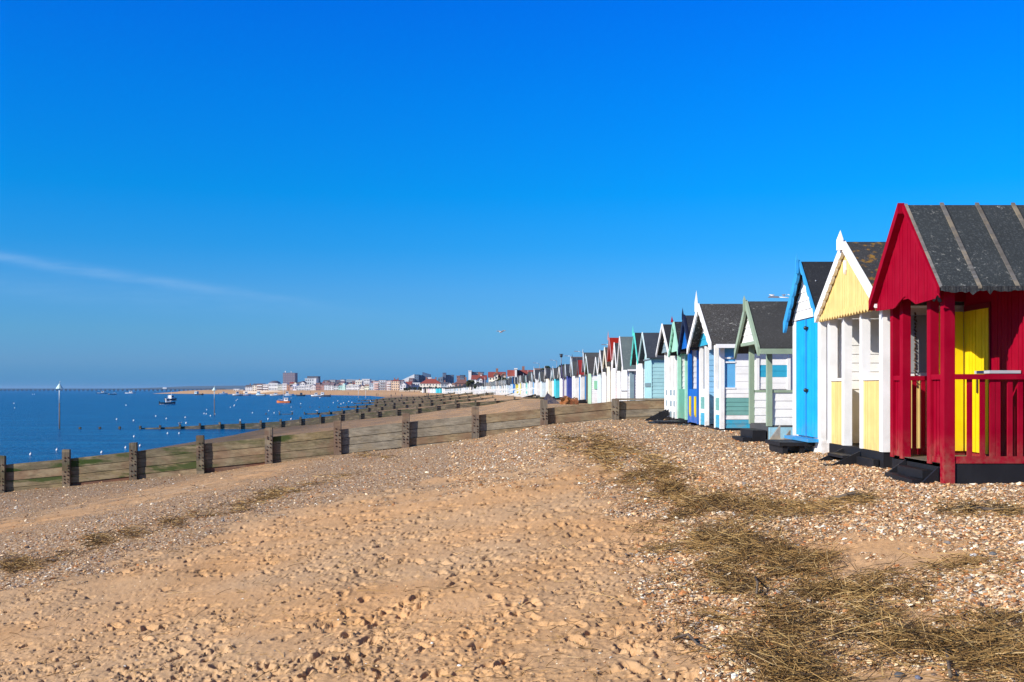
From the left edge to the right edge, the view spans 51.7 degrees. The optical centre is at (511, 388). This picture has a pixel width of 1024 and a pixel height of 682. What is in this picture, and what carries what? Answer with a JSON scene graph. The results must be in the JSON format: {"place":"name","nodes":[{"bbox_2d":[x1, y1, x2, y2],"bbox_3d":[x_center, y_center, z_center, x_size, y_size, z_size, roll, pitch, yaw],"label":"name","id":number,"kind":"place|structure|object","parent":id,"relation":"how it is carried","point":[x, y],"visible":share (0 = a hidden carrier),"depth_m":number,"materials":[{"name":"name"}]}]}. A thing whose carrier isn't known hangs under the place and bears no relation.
{"place":"outdoors","nodes":[
{"label":"outdoors","id":0,"kind":"place"},
{"bbox_2d":[106,386,244,389],"bbox_3d":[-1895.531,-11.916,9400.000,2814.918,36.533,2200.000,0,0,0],"label":"hills","id":1,"kind":"structure","parent":0,"point":[234,387],"depth_m":8537.78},
{"bbox_2d":[0,389,384,464],"bbox_3d":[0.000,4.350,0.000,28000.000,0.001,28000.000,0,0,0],"label":"sea","id":2,"kind":"structure","parent":0,"point":[29,422],"depth_m":167.04,"materials":[{"name":"liquid"}]},
{"bbox_2d":[56,382,62,428],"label":"beacon","id":3,"kind":"object","parent":2,"relation":"in","point":[59,386],"visible":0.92,"depth_m":114.94,"materials":[{"name":"white metal"}]},
{"bbox_2d":[0,387,224,390],"bbox_3d":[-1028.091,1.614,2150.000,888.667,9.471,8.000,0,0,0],"label":"pier","id":4,"kind":"structure","parent":2,"relation":"in","point":[108,388],"depth_m":2146.00,"materials":[{"name":"metal"}]},
{"bbox_2d":[159,398,175,404],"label":"boat","id":5,"kind":"object","parent":2,"relation":"on","point":[168,401],"visible":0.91,"depth_m":294.76,"materials":[{"name":"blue paint"}]},
{"bbox_2d":[164,391,176,400],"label":"boat","id":6,"kind":"object","parent":2,"relation":"on","point":[171,397],"visible":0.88,"depth_m":398.32,"materials":[{"name":"white paint"}]},
{"bbox_2d":[213,386,215,414],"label":"beacon","id":7,"kind":"object","parent":2,"relation":"in","point":[214,388],"visible":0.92,"depth_m":174.94,"materials":[{"name":"white metal"}]},
{"bbox_2d":[277,398,290,402],"bbox_3d":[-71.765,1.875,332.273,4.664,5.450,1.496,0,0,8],"label":"boat","id":8,"kind":"object","parent":2,"relation":"on","point":[286,400],"visible":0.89,"depth_m":331.71,"materials":[{"name":"orange paint"}]},
{"bbox_2d":[0,389,1023,681],"bbox_3d":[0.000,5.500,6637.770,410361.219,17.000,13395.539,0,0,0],"label":"beach ground","id":9,"kind":"structure","parent":0,"point":[352,519],"depth_m":10.42,"materials":[{"name":"beige gravel"}]},
{"bbox_2d":[245,384,251,390],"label":"building","id":10,"kind":"structure","parent":9,"relation":"on","point":[248,387],"depth_m":930.00,"materials":[{"name":"tile"}]},
{"bbox_2d":[252,384,256,390],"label":"building","id":11,"kind":"structure","parent":9,"relation":"on","point":[254,387],"depth_m":930.00,"materials":[{"name":"tile"}]},
{"bbox_2d":[257,383,262,390],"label":"building","id":12,"kind":"structure","parent":9,"relation":"on","point":[259,386],"depth_m":927.94,"materials":[{"name":"tile"}]},
{"bbox_2d":[243,391,279,392],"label":"promenade wall","id":13,"kind":"structure","parent":9,"relation":"on","point":[260,391],"depth_m":891.79,"materials":[{"name":"white concrete"}]},
{"bbox_2d":[262,384,267,390],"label":"building","id":14,"kind":"structure","parent":9,"relation":"on","point":[265,387],"depth_m":927.80,"materials":[{"name":"tile"}]},
{"bbox_2d":[268,383,280,390],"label":"building","id":15,"kind":"structure","parent":9,"relation":"on","point":[272,386],"depth_m":920.00,"materials":[{"name":"tile"}]},
{"bbox_2d":[282,383,287,390],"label":"building","id":16,"kind":"structure","parent":9,"relation":"on","point":[284,386],"depth_m":910.00,"materials":[{"name":"paint"}]},
{"bbox_2d":[0,441,576,601],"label":"shingle band","id":17,"kind":"object","parent":9,"relation":"on","point":[122,547],"visible":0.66,"depth_m":19.03,"materials":[{"name":"brown gravel"}]},
{"bbox_2d":[283,373,297,383],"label":"tower block","id":18,"kind":"structure","parent":9,"relation":"on","point":[288,378],"depth_m":1500.00,"materials":[{"name":"concrete"}]},
{"bbox_2d":[305,378,313,384],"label":"building","id":19,"kind":"structure","parent":9,"relation":"on","point":[309,381],"depth_m":1000.00,"materials":[{"name":"concrete"}]},
{"bbox_2d":[79,395,544,428],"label":"groyne","id":20,"kind":"object","parent":9,"relation":"on","point":[331,419],"visible":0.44,"depth_m":114.95,"materials":[{"name":"brown wood"}]},
{"bbox_2d":[310,384,315,389],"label":"building","id":21,"kind":"structure","parent":9,"relation":"on","point":[312,386],"depth_m":890.00,"materials":[{"name":"tile"}]},
{"bbox_2d":[324,381,330,389],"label":"building","id":22,"kind":"structure","parent":9,"relation":"on","point":[326,385],"depth_m":880.00,"materials":[{"name":"tile"}]},
{"bbox_2d":[0,398,663,492],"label":"groyne","id":23,"kind":"object","parent":9,"relation":"on","point":[199,457],"visible":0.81,"depth_m":34.96,"materials":[{"name":"brown wood"}]},
{"bbox_2d":[329,383,334,389],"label":"building","id":24,"kind":"structure","parent":9,"relation":"on","point":[331,386],"depth_m":880.00,"materials":[{"name":"paint"}]},
{"bbox_2d":[346,382,353,389],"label":"building","id":25,"kind":"structure","parent":9,"relation":"on","point":[349,386],"depth_m":870.00,"materials":[{"name":"tile"}]},
{"bbox_2d":[355,379,363,384],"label":"building","id":26,"kind":"structure","parent":9,"relation":"on","point":[359,382],"depth_m":960.00,"materials":[{"name":"paint"}]},
{"bbox_2d":[1,489,730,681],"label":"scattered shells","id":27,"kind":"object","parent":9,"relation":"on","point":[384,626],"visible":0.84,"depth_m":7.86},
{"bbox_2d":[362,379,370,384],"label":"building","id":28,"kind":"structure","parent":9,"relation":"on","point":[367,381],"depth_m":990.00,"materials":[{"name":"paint"}]},
{"bbox_2d":[373,382,378,389],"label":"building","id":29,"kind":"structure","parent":9,"relation":"on","point":[375,385],"depth_m":850.00,"materials":[{"name":"tile"}]},
{"bbox_2d":[379,380,387,389],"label":"building","id":30,"kind":"structure","parent":9,"relation":"on","point":[382,384],"depth_m":850.00,"materials":[{"name":"tile"}]},
{"bbox_2d":[265,395,505,413],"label":"groyne","id":31,"kind":"object","parent":9,"relation":"on","point":[392,407],"visible":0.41,"depth_m":180.95,"materials":[{"name":"brown wood"}]},
{"bbox_2d":[387,381,390,389],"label":"building","id":32,"kind":"structure","parent":9,"relation":"on","point":[388,385],"depth_m":839.94,"materials":[{"name":"tile"}]},
{"bbox_2d":[391,378,400,390],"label":"building","id":33,"kind":"structure","parent":9,"relation":"on","point":[395,384],"depth_m":820.00,"materials":[{"name":"tile"}]},
{"bbox_2d":[300,392,494,407],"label":"groyne","id":34,"kind":"object","parent":9,"relation":"on","point":[426,401],"visible":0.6,"depth_m":246.95,"materials":[{"name":"brown wood"}]},
{"bbox_2d":[400,382,406,389],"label":"building","id":35,"kind":"structure","parent":9,"relation":"on","point":[403,385],"depth_m":780.00,"materials":[{"name":"tile"}]},
{"bbox_2d":[339,392,472,403],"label":"groyne","id":36,"kind":"object","parent":9,"relation":"on","point":[420,398],"visible":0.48,"depth_m":312.95,"materials":[{"name":"brown wood"}]},
{"bbox_2d":[358,392,454,400],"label":"groyne","id":37,"kind":"object","parent":9,"relation":"on","point":[424,396],"visible":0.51,"depth_m":384.95,"materials":[{"name":"brown wood"}]},
{"bbox_2d":[403,374,414,381],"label":"building","id":38,"kind":"structure","parent":9,"relation":"on","point":[407,378],"depth_m":1300.00,"materials":[{"name":"white"}]},
{"bbox_2d":[406,380,412,389],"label":"building","id":39,"kind":"structure","parent":9,"relation":"on","point":[409,384],"depth_m":791.94,"materials":[{"name":"tile"}]},
{"bbox_2d":[412,382,420,389],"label":"building","id":40,"kind":"structure","parent":9,"relation":"on","point":[416,384],"depth_m":800.00,"materials":[{"name":"tile"}]},
{"bbox_2d":[422,372,430,381],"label":"building","id":41,"kind":"structure","parent":9,"relation":"on","point":[425,375],"depth_m":1320.00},
{"bbox_2d":[419,377,440,391],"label":"building","id":42,"kind":"structure","parent":9,"relation":"on","point":[427,383],"depth_m":700.00,"materials":[{"name":"tile"}]},
{"bbox_2d":[441,380,447,386],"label":"building","id":43,"kind":"structure","parent":9,"relation":"on","point":[444,384],"depth_m":690.00,"materials":[{"name":"tile"}]},
{"bbox_2d":[446,375,453,382],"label":"building","id":44,"kind":"structure","parent":9,"relation":"on","point":[449,378],"depth_m":1260.00,"materials":[{"name":"tile"}]},
{"bbox_2d":[454,377,466,385],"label":"building","id":45,"kind":"structure","parent":9,"relation":"on","point":[459,382],"depth_m":520.91,"materials":[{"name":"tile"}]},
{"bbox_2d":[465,380,474,392],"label":"tree","id":46,"kind":"object","parent":9,"relation":"on","point":[468,383],"visible":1,"depth_m":329.43,"materials":[{"name":"green plant"}]},
{"bbox_2d":[471,372,486,383],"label":"building","id":47,"kind":"structure","parent":9,"relation":"on","point":[475,377],"depth_m":402.45,"materials":[{"name":"tile"}]},
{"bbox_2d":[488,368,505,381],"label":"building","id":48,"kind":"structure","parent":9,"relation":"on","point":[490,376],"depth_m":362.93,"materials":[{"name":"tile"}]},
{"bbox_2d":[495,376,509,380],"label":"tree","id":49,"kind":"object","parent":9,"relation":"on","point":[501,378],"visible":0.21,"depth_m":269.95,"materials":[{"name":"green plant"}]},
{"bbox_2d":[498,380,508,394],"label":"beach hut","id":50,"kind":"object","parent":9,"relation":"on","point":[506,384],"visible":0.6,"depth_m":227.43,"materials":[{"name":"paint"}]},
{"bbox_2d":[507,377,514,394],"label":"beach hut","id":51,"kind":"object","parent":9,"relation":"on","point":[513,385],"visible":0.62,"depth_m":206.13,"materials":[{"name":"paint"}]},
{"bbox_2d":[0,421,1023,681],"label":"dried seaweed","id":52,"kind":"object","parent":9,"relation":"on","point":[976,643],"visible":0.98,"depth_m":7.44,"materials":[{"name":"brown plant"}]},
{"bbox_2d":[508,377,517,394],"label":"beach hut","id":53,"kind":"object","parent":9,"relation":"on","point":[515,382],"visible":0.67,"depth_m":198.49,"materials":[{"name":"paint"}]},
{"bbox_2d":[507,366,532,377],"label":"building","id":54,"kind":"structure","parent":9,"relation":"on","point":[510,373],"depth_m":333.37,"materials":[{"name":"tile"}]},
{"bbox_2d":[520,375,523,393],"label":"beach hut","id":55,"kind":"object","parent":9,"relation":"on","point":[521,381],"visible":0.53,"depth_m":174.88,"materials":[{"name":"paint"}]},
{"bbox_2d":[516,376,528,396],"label":"beach hut","id":56,"kind":"object","parent":9,"relation":"on","point":[526,380],"visible":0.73,"depth_m":158.43,"materials":[{"name":"paint"}]},
{"bbox_2d":[521,375,534,396],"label":"beach hut","id":57,"kind":"object","parent":9,"relation":"on","point":[533,380],"visible":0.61,"depth_m":142.09,"materials":[{"name":"paint"}]},
{"bbox_2d":[528,372,532,393],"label":"beach hut","id":58,"kind":"object","parent":9,"relation":"on","point":[529,380],"visible":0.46,"depth_m":151.56,"materials":[{"name":"paint"}]},
{"bbox_2d":[523,369,544,397],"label":"beach hut","id":59,"kind":"object","parent":9,"relation":"on","point":[537,384],"visible":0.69,"depth_m":132.95,"materials":[{"name":"paint"}]},
{"bbox_2d":[539,372,545,396],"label":"beach hut","id":60,"kind":"object","parent":9,"relation":"on","point":[542,386],"visible":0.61,"depth_m":123.67,"materials":[{"name":"paint"}]},
{"bbox_2d":[544,367,551,393],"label":"beach hut","id":61,"kind":"object","parent":9,"relation":"on","point":[544,377],"visible":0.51,"depth_m":118.62,"materials":[{"name":"paint"}]},
{"bbox_2d":[545,369,552,395],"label":"beach hut","id":62,"kind":"object","parent":9,"relation":"on","point":[549,383],"visible":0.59,"depth_m":114.77,"materials":[{"name":"paint"}]},
{"bbox_2d":[541,368,559,398],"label":"beach hut","id":63,"kind":"object","parent":9,"relation":"on","point":[556,383],"visible":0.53,"depth_m":105.20,"materials":[{"name":"paint"}]},
{"bbox_2d":[544,391,559,403],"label":"boat cover","id":64,"kind":"object","parent":9,"relation":"on","point":[550,398],"visible":0.6,"depth_m":73.74,"materials":[{"name":"fabric"}]},
{"bbox_2d":[550,370,553,396],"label":"beach hut","id":65,"kind":"object","parent":9,"relation":"on","point":[551,379],"visible":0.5,"depth_m":109.36,"materials":[{"name":"paint"}]},
{"bbox_2d":[557,367,562,396],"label":"beach hut","id":66,"kind":"object","parent":9,"relation":"on","point":[561,382],"visible":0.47,"depth_m":102.08,"materials":[{"name":"paint"}]},
{"bbox_2d":[561,364,565,396],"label":"beach hut","id":67,"kind":"object","parent":9,"relation":"on","point":[564,379],"visible":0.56,"depth_m":94.94,"materials":[{"name":"paint"}]},
{"bbox_2d":[559,396,571,403],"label":"upturned dinghy","id":68,"kind":"object","parent":9,"relation":"on","point":[565,399],"visible":0.81,"depth_m":69.84,"materials":[{"name":"orange wood"}]},
{"bbox_2d":[564,364,571,397],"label":"beach hut","id":69,"kind":"object","parent":9,"relation":"on","point":[567,373],"visible":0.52,"depth_m":91.22,"materials":[{"name":"paint"}]},
{"bbox_2d":[570,356,572,397],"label":"beach hut","id":70,"kind":"object","parent":9,"relation":"on","point":[572,376],"visible":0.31,"depth_m":88.10,"materials":[{"name":"paint"}]},
{"bbox_2d":[570,397,578,404],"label":"upturned dinghy","id":71,"kind":"object","parent":9,"relation":"on","point":[575,401],"visible":0.94,"depth_m":68.40,"materials":[{"name":"orange wood"}]},
{"bbox_2d":[571,358,578,399],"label":"beach hut","id":72,"kind":"object","parent":9,"relation":"on","point":[575,381],"visible":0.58,"depth_m":79.67,"materials":[{"name":"paint"}]},
{"bbox_2d":[572,356,581,361],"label":"beach hut","id":73,"kind":"object","parent":9,"relation":"on","point":[574,359],"visible":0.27,"depth_m":84.10,"materials":[{"name":"paint"}]},
{"bbox_2d":[576,359,584,399],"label":"beach hut","id":74,"kind":"object","parent":9,"relation":"on","point":[580,373],"visible":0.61,"depth_m":76.33,"materials":[{"name":"paint"}]},
{"bbox_2d":[578,351,598,403],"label":"beach hut","id":75,"kind":"object","parent":9,"relation":"on","point":[585,400],"visible":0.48,"depth_m":73.24,"materials":[{"name":"paint"}]},
{"bbox_2d":[584,354,596,403],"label":"beach hut","id":76,"kind":"object","parent":9,"relation":"on","point":[592,379],"visible":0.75,"depth_m":66.69,"materials":[{"name":"wood"}]},
{"bbox_2d":[593,357,601,402],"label":"beach hut","id":77,"kind":"object","parent":9,"relation":"on","point":[599,387],"visible":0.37,"depth_m":60.38,"materials":[{"name":"wood"}]},
{"bbox_2d":[597,350,606,401],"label":"beach hut","id":78,"kind":"object","parent":9,"relation":"on","point":[603,371],"visible":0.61,"depth_m":56.81,"materials":[{"name":"wood"}]},
{"bbox_2d":[602,347,610,401],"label":"beach hut","id":79,"kind":"object","parent":9,"relation":"on","point":[606,364],"visible":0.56,"depth_m":54.23,"materials":[{"name":"wood"}]},
{"bbox_2d":[607,334,618,401],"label":"beach hut","id":80,"kind":"object","parent":9,"relation":"on","point":[611,341],"visible":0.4,"depth_m":51.74,"materials":[{"name":"paint"}]},
{"bbox_2d":[612,342,620,400],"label":"beach hut","id":81,"kind":"object","parent":9,"relation":"on","point":[615,354],"visible":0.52,"depth_m":49.19,"materials":[{"name":"wood"}]},
{"bbox_2d":[616,336,635,400],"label":"beach hut","id":82,"kind":"object","parent":9,"relation":"on","point":[628,378],"visible":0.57,"depth_m":46.05,"materials":[{"name":"wood"}]},
{"bbox_2d":[630,372,633,400],"bbox_3d":[5.180,0.100,45.596,0.180,1.700,0.032,0,0,0],"label":"side door","id":83,"kind":"structure","parent":82,"relation":"in","point":[631,373],"depth_m":45.58,"materials":[{"name":"paint"}]},
{"bbox_2d":[630,328,644,400],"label":"beach hut","id":84,"kind":"object","parent":9,"relation":"on","point":[640,378],"visible":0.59,"depth_m":41.05,"materials":[{"name":"wood"}]},
{"bbox_2d":[645,324,677,420],"bbox_3d":[6.200,-0.352,33.150,4.100,3.405,2.640,0,0,0],"label":"beach hut","id":85,"kind":"object","parent":9,"relation":"on","point":[669,412],"visible":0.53,"depth_m":33.20,"materials":[{"name":"wood"}]},
{"bbox_2d":[638,332,684,397],"bbox_3d":[6.510,-0.343,38.650,3.520,3.485,2.300,0,0,0],"label":"beach hut","id":86,"kind":"object","parent":9,"relation":"on","point":[654,376],"visible":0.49,"depth_m":37.76,"materials":[{"name":"wood"}]},
{"bbox_2d":[648,318,688,423],"bbox_3d":[6.025,-0.395,30.900,4.050,3.490,1.820,0,0,0],"label":"beach hut","id":87,"kind":"object","parent":9,"relation":"on","point":[682,388],"visible":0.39,"depth_m":31.02,"materials":[{"name":"wood"}]},
{"bbox_2d":[675,308,699,425],"bbox_3d":[6.300,-0.435,28.975,3.500,3.610,1.870,0,0,0],"label":"beach hut","id":88,"kind":"object","parent":9,"relation":"on","point":[693,379],"visible":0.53,"depth_m":29.22,"materials":[{"name":"wood"}]},
{"bbox_2d":[672,633,707,648],"bbox_3d":[1.080,1.525,6.350,0.044,0.081,0.484,0,0,-16],"label":"driftwood","id":89,"kind":"object","parent":9,"relation":"on","point":[689,636],"visible":0.88,"depth_m":6.39,"materials":[{"name":"grey wood"}]},
{"bbox_2d":[447,416,1023,681],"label":"shell shingle","id":90,"kind":"object","parent":9,"relation":"on","point":[942,594],"visible":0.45,"depth_m":9.35,"materials":[{"name":"beige gravel"}]},
{"bbox_2d":[754,576,758,593],"bbox_3d":[1.779,1.414,7.676,0.028,0.052,0.755,0,0,12],"label":"driftwood","id":91,"kind":"object","parent":90,"relation":"on","point":[756,579],"visible":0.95,"depth_m":7.55,"materials":[{"name":"grey wood"}]},
{"bbox_2d":[939,504,1014,511],"bbox_3d":[4.332,1.130,9.841,0.080,0.117,0.743,0,0,-37],"label":"driftwood","id":92,"kind":"object","parent":90,"relation":"on","point":[984,508],"visible":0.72,"depth_m":9.78,"materials":[{"name":"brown wood"}]},
{"bbox_2d":[687,292,792,430],"bbox_3d":[6.621,-0.540,26.515,4.058,3.880,3.330,0,0,0],"label":"beach hut","id":93,"kind":"object","parent":9,"relation":"on","point":[723,389],"visible":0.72,"depth_m":25.14,"materials":[{"name":"wood"}]},
{"bbox_2d":[725,348,735,388],"bbox_3d":[5.190,-0.518,25.140,0.260,1.035,0.040,0,0,0],"label":"window","id":94,"kind":"structure","parent":93,"relation":"in","point":[730,362],"depth_m":25.14,"materials":[{"name":"blue glass"}]},
{"bbox_2d":[732,296,792,443],"bbox_3d":[6.355,-0.225,20.680,3.750,3.310,3.160,0,0,0],"label":"beach hut","id":95,"kind":"object","parent":9,"relation":"on","point":[760,330],"visible":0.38,"depth_m":20.57,"materials":[{"name":"wood"}]},
{"bbox_2d":[765,253,832,453],"bbox_3d":[6.315,-0.405,17.730,3.910,3.750,1.960,0,0,0],"label":"beach hut","id":96,"kind":"object","parent":9,"relation":"on","point":[810,384],"visible":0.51,"depth_m":17.54,"materials":[{"name":"wood"}]},
{"bbox_2d":[796,320,804,435],"bbox_3d":[4.961,-0.190,18.065,0.038,1.960,0.630,0,0,0],"label":"door","id":97,"kind":"structure","parent":96,"relation":"in","point":[800,332],"depth_m":18.09,"materials":[{"name":"paint"}]},
{"bbox_2d":[803,318,817,437],"bbox_3d":[4.928,-0.190,17.440,0.103,1.960,0.680,0,0,0],"label":"door","id":98,"kind":"structure","parent":96,"relation":"in","point":[812,328],"depth_m":17.37,"materials":[{"name":"paint"}]},
{"bbox_2d":[832,492,874,498],"bbox_3d":[3.642,1.148,11.230,0.470,0.100,0.147,0,0,40],"label":"driftwood","id":99,"kind":"object","parent":9,"relation":"on","point":[844,494],"visible":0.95,"depth_m":11.30,"materials":[{"name":"grey wood"}]},
{"bbox_2d":[813,230,963,467],"bbox_3d":[6.444,-0.425,15.275,3.972,3.750,2.770,0,0,0],"label":"beach hut","id":100,"kind":"object","parent":9,"relation":"on","point":[858,383],"visible":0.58,"depth_m":14.99,"materials":[{"name":"wood"}]},
{"bbox_2d":[911,315,926,371],"bbox_3d":[5.500,-0.600,14.067,0.800,0.760,0.010,0,0,0],"label":"window","id":101,"kind":"structure","parent":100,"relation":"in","point":[921,324],"depth_m":14.06,"materials":[{"name":"white glass"}]},
{"bbox_2d":[894,672,904,677],"bbox_3d":[1.960,1.448,5.337,0.056,0.037,0.046,0,0,25],"label":"stone","id":102,"kind":"object","parent":9,"relation":"on","point":[899,673],"visible":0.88,"depth_m":5.32,"materials":[{"name":"grey stone"}]},
{"bbox_2d":[868,203,1023,484],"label":"beach hut","id":103,"kind":"object","parent":9,"relation":"on","point":[948,258],"visible":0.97,"depth_m":12.50,"materials":[{"name":"wood"}]},
{"bbox_2d":[939,312,962,450],"bbox_3d":[5.668,-0.100,13.658,0.326,1.800,0.033,0,0,0],"label":"open door leaf","id":104,"kind":"structure","parent":103,"relation":"in","point":[958,315],"depth_m":13.64,"materials":[{"name":"paint"}]},
{"bbox_2d":[964,310,975,451],"bbox_3d":[5.871,-0.100,13.525,0.033,1.800,0.341,0,0,0],"label":"door","id":105,"kind":"structure","parent":103,"relation":"in","point":[969,316],"depth_m":13.46,"materials":[{"name":"paint"}]},
{"bbox_2d":[976,308,988,453],"bbox_3d":[5.864,-0.100,13.165,0.048,1.800,0.341,0,0,0],"label":"door","id":106,"kind":"structure","parent":103,"relation":"in","point":[982,315],"depth_m":13.12,"materials":[{"name":"paint"}]},
{"bbox_2d":[945,646,951,677],"bbox_3d":[2.223,1.383,5.384,0.022,0.043,0.555,0,0,20],"label":"driftwood","id":107,"kind":"object","parent":9,"relation":"on","point":[949,667],"visible":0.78,"depth_m":5.29,"materials":[{"name":"grey wood"}]},
{"bbox_2d":[0,0,1023,387],"label":"sky","id":108,"kind":"structure","parent":0,"point":[193,192],"materials":[{"name":"blue"}]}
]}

